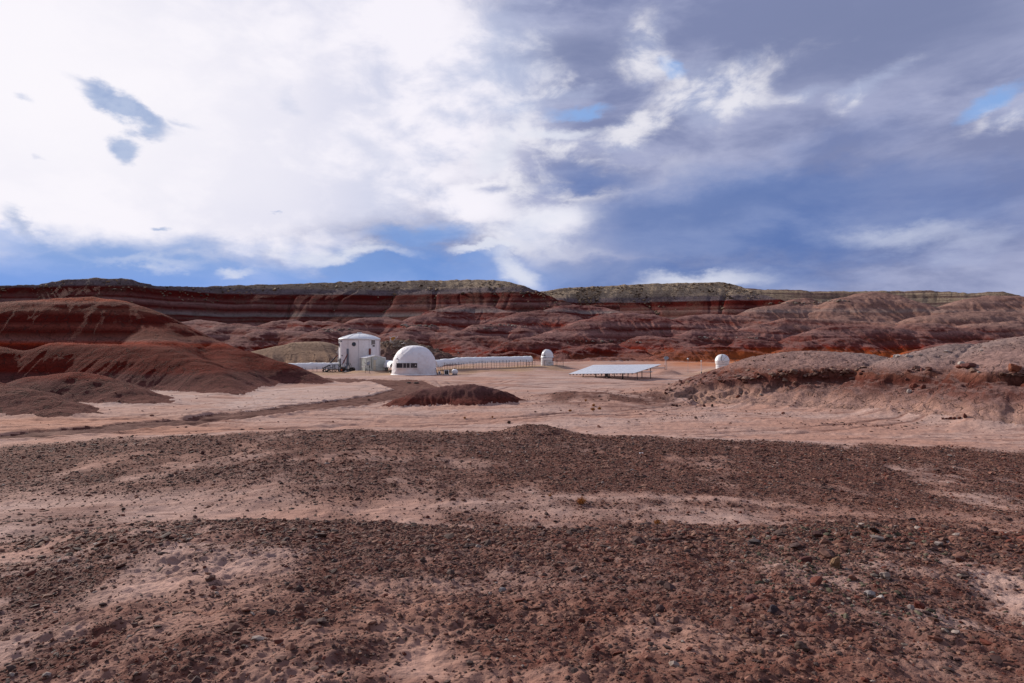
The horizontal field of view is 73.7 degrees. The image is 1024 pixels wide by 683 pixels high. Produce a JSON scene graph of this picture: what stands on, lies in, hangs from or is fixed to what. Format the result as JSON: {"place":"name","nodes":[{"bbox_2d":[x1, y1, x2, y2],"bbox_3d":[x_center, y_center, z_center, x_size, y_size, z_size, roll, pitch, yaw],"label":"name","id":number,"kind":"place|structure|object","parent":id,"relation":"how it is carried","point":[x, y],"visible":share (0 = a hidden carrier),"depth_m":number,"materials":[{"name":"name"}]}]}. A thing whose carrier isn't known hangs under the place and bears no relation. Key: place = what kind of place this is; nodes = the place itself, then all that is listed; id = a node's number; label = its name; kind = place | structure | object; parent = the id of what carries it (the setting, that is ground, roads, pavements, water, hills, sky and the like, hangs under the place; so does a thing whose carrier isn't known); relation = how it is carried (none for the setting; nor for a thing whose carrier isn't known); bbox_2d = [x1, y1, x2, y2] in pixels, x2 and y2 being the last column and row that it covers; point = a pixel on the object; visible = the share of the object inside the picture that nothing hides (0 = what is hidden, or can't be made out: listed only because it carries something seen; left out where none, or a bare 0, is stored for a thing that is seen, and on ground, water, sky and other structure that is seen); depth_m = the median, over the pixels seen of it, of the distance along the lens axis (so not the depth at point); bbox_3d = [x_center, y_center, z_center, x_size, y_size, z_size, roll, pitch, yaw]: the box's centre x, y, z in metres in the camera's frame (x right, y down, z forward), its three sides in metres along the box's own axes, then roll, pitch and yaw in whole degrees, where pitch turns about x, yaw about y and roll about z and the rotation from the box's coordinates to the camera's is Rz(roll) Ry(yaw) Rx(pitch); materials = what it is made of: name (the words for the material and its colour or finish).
{"place":"outdoors","nodes":[
{"label":"outdoors","id":0,"kind":"place"},
{"bbox_2d":[0,297,333,417],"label":"hill","id":1,"kind":"structure","parent":0,"point":[58,353],"depth_m":77.51,"materials":[{"name":"red soil"}]},
{"bbox_2d":[0,378,437,438],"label":"dirt track","id":2,"kind":"structure","parent":0,"point":[402,388],"depth_m":46.70,"materials":[{"name":"soil"}]},
{"bbox_2d":[251,341,338,362],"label":"hill","id":3,"kind":"structure","parent":0,"point":[309,352],"depth_m":150.84,"materials":[{"name":"beige soil"}]},
{"bbox_2d":[380,339,460,366],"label":"hill","id":4,"kind":"structure","parent":0,"point":[387,352],"depth_m":150.79,"materials":[{"name":"brown soil"}]},
{"bbox_2d":[382,384,526,406],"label":"hill","id":5,"kind":"structure","parent":0,"point":[474,394],"depth_m":51.89,"materials":[{"name":"red soil"}]},
{"bbox_2d":[0,277,1019,325],"bbox_3d":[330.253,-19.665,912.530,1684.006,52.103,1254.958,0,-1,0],"label":"hills","id":6,"kind":"structure","parent":0,"point":[299,302],"depth_m":379.48,"materials":[{"name":"brown stone"}]},
{"bbox_2d":[0,279,782,316],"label":"boulders","id":7,"kind":"object","parent":6,"relation":"on","point":[462,293],"visible":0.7,"depth_m":398.30,"materials":[{"name":"stone"}]},
{"bbox_2d":[0,360,1023,682],"bbox_3d":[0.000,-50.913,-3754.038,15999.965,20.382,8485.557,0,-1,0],"label":"ground","id":8,"kind":"structure","parent":0,"point":[628,414],"depth_m":9.12,"materials":[{"name":"soil"}]},
{"bbox_2d":[289,362,338,371],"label":"canvas tunnel","id":9,"kind":"structure","parent":8,"relation":"on","point":[310,365],"depth_m":133.41,"materials":[{"name":"fabric"}]},
{"bbox_2d":[323,364,340,371],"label":"entrance stairs","id":10,"kind":"structure","parent":8,"relation":"on","point":[334,369],"depth_m":130.25,"materials":[{"name":"metal"}]},
{"bbox_2d":[340,364,354,371],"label":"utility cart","id":11,"kind":"object","parent":8,"relation":"on","point":[349,368],"visible":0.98,"depth_m":128.83,"materials":[{"name":"black paint"}]},
{"bbox_2d":[322,332,380,371],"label":"habitat building","id":12,"kind":"structure","parent":8,"relation":"on","point":[353,348],"depth_m":132.47,"materials":[{"name":"white paint"}]},
{"bbox_2d":[359,355,385,370],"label":"shed","id":13,"kind":"structure","parent":8,"relation":"on","point":[377,362],"depth_m":127.11,"materials":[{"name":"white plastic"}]},
{"bbox_2d":[373,360,375,369],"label":"door","id":14,"kind":"structure","parent":13,"relation":"in","point":[374,361],"depth_m":126.82,"materials":[{"name":"beige plastic"}]},
{"bbox_2d":[383,360,392,372],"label":"canvas tunnel","id":15,"kind":"structure","parent":8,"relation":"on","point":[387,363],"depth_m":125.17,"materials":[{"name":"fabric"}]},
{"bbox_2d":[391,345,437,374],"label":"dome","id":16,"kind":"structure","parent":8,"relation":"on","point":[413,360],"depth_m":111.16,"materials":[{"name":"white plastic"}]},
{"bbox_2d":[396,363,417,367],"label":"window frame","id":17,"kind":"structure","parent":16,"relation":"in","point":[398,365],"depth_m":110.23,"materials":[{"name":"white plastic"}]},
{"bbox_2d":[452,368,457,374],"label":"gas tank","id":18,"kind":"object","parent":8,"relation":"on","point":[454,371],"visible":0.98,"depth_m":110.90,"materials":[{"name":"white metal"}]},
{"bbox_2d":[435,356,532,370],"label":"canvas tunnel","id":19,"kind":"structure","parent":8,"relation":"on","point":[472,360],"depth_m":123.66,"materials":[{"name":"beige fabric"}]},
{"bbox_2d":[499,587,506,591],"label":"rock","id":20,"kind":"object","parent":8,"relation":"on","point":[502,589],"visible":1,"depth_m":5.57,"materials":[{"name":"stone"}]},
{"bbox_2d":[6,337,1023,440],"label":"rubble","id":21,"kind":"object","parent":8,"relation":"on","point":[695,416],"visible":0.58,"depth_m":48.05,"materials":[{"name":"stone"}]},
{"bbox_2d":[527,360,562,366],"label":"wire fence","id":22,"kind":"object","parent":8,"relation":"on","point":[544,362],"visible":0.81,"depth_m":128.26,"materials":[{"name":"grey metal"}]},
{"bbox_2d":[540,349,553,365],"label":"observatory","id":23,"kind":"structure","parent":8,"relation":"on","point":[546,355],"depth_m":130.03,"materials":[{"name":"white paint"}]},
{"bbox_2d":[576,495,586,503],"bbox_3d":[1.509,3.431,14.751,0.231,0.229,0.224,0,-1,33],"label":"shrub","id":24,"kind":"object","parent":8,"relation":"on","point":[581,500],"visible":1,"depth_m":14.73,"materials":[{"name":"brown plant"}]},
{"bbox_2d":[569,364,660,379],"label":"solar array","id":25,"kind":"object","parent":8,"relation":"on","point":[606,370],"visible":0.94,"depth_m":102.01,"materials":[{"name":"grey glass"}]},
{"bbox_2d":[715,354,729,368],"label":"observatory","id":26,"kind":"structure","parent":8,"relation":"on","point":[721,360],"depth_m":114.10,"materials":[{"name":"white paint"}]},
{"bbox_2d":[745,594,758,601],"bbox_3d":[1.813,1.945,5.146,0.122,0.090,0.100,0,-1,0],"label":"rock","id":27,"kind":"object","parent":8,"relation":"on","point":[749,597],"visible":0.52,"depth_m":5.12,"materials":[{"name":"stone"}]},
{"bbox_2d":[748,538,760,544],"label":"rock","id":28,"kind":"object","parent":8,"relation":"on","point":[755,541],"visible":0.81,"depth_m":7.70,"materials":[{"name":"stone"}]},
{"bbox_2d":[767,604,779,613],"bbox_3d":[1.857,1.915,4.847,0.088,0.094,0.070,0,-1,0],"label":"rock","id":29,"kind":"object","parent":8,"relation":"on","point":[773,609],"visible":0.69,"depth_m":4.83,"materials":[{"name":"stone"}]},
{"bbox_2d":[775,577,785,583],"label":"rock","id":30,"kind":"object","parent":8,"relation":"on","point":[779,579],"visible":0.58,"depth_m":5.60,"materials":[{"name":"stone"}]},
{"bbox_2d":[789,542,802,549],"bbox_3d":[2.999,2.162,7.213,0.121,0.075,0.109,0,-1,0],"label":"rock","id":31,"kind":"object","parent":8,"relation":"on","point":[797,546],"visible":1,"depth_m":7.18,"materials":[{"name":"stone"}]},
{"bbox_2d":[794,641,808,651],"bbox_3d":[1.762,1.860,4.164,0.082,0.065,0.065,0,-1,-14],"label":"rock","id":32,"kind":"object","parent":8,"relation":"on","point":[803,646],"visible":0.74,"depth_m":4.14,"materials":[{"name":"stone"}]},
{"bbox_2d":[799,556,812,562],"bbox_3d":[2.736,2.042,6.358,0.124,0.086,0.101,0,-1,0],"label":"rock","id":33,"kind":"object","parent":8,"relation":"on","point":[806,559],"visible":0.59,"depth_m":6.33,"materials":[{"name":"stone"}]},
{"bbox_2d":[811,531,822,537],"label":"rock","id":34,"kind":"object","parent":8,"relation":"on","point":[819,534],"visible":1,"depth_m":8.17,"materials":[{"name":"stone"}]},
{"bbox_2d":[830,557,839,568],"bbox_3d":[2.896,2.003,6.126,0.085,0.148,0.079,0,-1,14],"label":"rock","id":35,"kind":"object","parent":8,"relation":"on","point":[835,562],"visible":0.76,"depth_m":6.09,"materials":[{"name":"stone"}]},
{"bbox_2d":[848,575,856,580],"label":"rock","id":36,"kind":"object","parent":8,"relation":"on","point":[852,577],"visible":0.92,"depth_m":5.72,"materials":[{"name":"stone"}]},
{"bbox_2d":[864,590,875,597],"bbox_3d":[2.782,1.958,5.291,0.095,0.053,0.070,0,-1,-16],"label":"rock","id":37,"kind":"object","parent":8,"relation":"on","point":[869,593],"visible":1,"depth_m":5.28,"materials":[{"name":"stone"}]},
{"bbox_2d":[879,572,890,579],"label":"rock","id":38,"kind":"object","parent":8,"relation":"on","point":[886,575],"visible":1,"depth_m":5.83,"materials":[{"name":"stone"}]},
{"bbox_2d":[914,601,924,608],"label":"rock","id":39,"kind":"object","parent":8,"relation":"on","point":[919,604],"visible":0.87,"depth_m":5.04,"materials":[{"name":"stone"}]},
{"bbox_2d":[955,555,965,561],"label":"rock","id":40,"kind":"object","parent":8,"relation":"on","point":[958,558],"visible":1,"depth_m":6.80,"materials":[{"name":"stone"}]},
{"bbox_2d":[0,541,1023,682],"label":"gravel","id":41,"kind":"structure","parent":0,"point":[234,625],"depth_m":4.93,"materials":[{"name":"brown gravel"}]},
{"bbox_2d":[0,517,1023,625],"bbox_3d":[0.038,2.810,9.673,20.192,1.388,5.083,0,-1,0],"label":"gravel","id":42,"kind":"structure","parent":0,"point":[932,542],"depth_m":8.23,"materials":[{"name":"brown gravel"}]},
{"bbox_2d":[0,459,1023,535],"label":"gravel","id":43,"kind":"structure","parent":0,"point":[395,486],"depth_m":16.52,"materials":[{"name":"brown gravel"}]},
{"bbox_2d":[0,424,1023,485],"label":"gravel","id":44,"kind":"structure","parent":0,"point":[736,469],"depth_m":22.92,"materials":[{"name":"brown gravel"}]},
{"bbox_2d":[0,0,1023,295],"label":"sky","id":45,"kind":"structure","parent":0,"point":[539,145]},
{"bbox_2d":[181,292,1023,361],"bbox_3d":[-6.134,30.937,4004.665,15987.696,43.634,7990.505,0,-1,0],"label":"hills","id":46,"kind":"structure","parent":0,"point":[883,324],"depth_m":229.31,"materials":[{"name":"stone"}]},
{"bbox_2d":[317,299,849,354],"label":"boulders","id":47,"kind":"object","parent":46,"relation":"on","point":[407,326],"visible":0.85,"depth_m":214.43,"materials":[{"name":"stone"}]},
{"bbox_2d":[634,520,1023,653],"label":"gravel","id":48,"kind":"structure","parent":0,"point":[837,592],"depth_m":6.26,"materials":[{"name":"brown gravel"}]},
{"bbox_2d":[648,336,1023,424],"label":"hill","id":49,"kind":"structure","parent":0,"point":[1001,398],"depth_m":48.41,"materials":[{"name":"brown soil"}]},
{"bbox_2d":[664,363,1023,393],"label":"rubble","id":50,"kind":"object","parent":49,"relation":"on","point":[970,367],"visible":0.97,"depth_m":52.72,"materials":[{"name":"stone"}]},
{"bbox_2d":[909,383,916,387],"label":"boulder","id":51,"kind":"object","parent":49,"relation":"on","point":[913,385],"visible":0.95,"depth_m":45.44,"materials":[{"name":"stone"}]},
{"bbox_2d":[1008,363,1021,371],"bbox_3d":[30.617,1.673,41.571,0.752,0.687,0.626,0,-1,0],"label":"boulder","id":52,"kind":"object","parent":49,"relation":"on","point":[1013,367],"visible":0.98,"depth_m":41.37,"materials":[{"name":"stone"}]}
]}

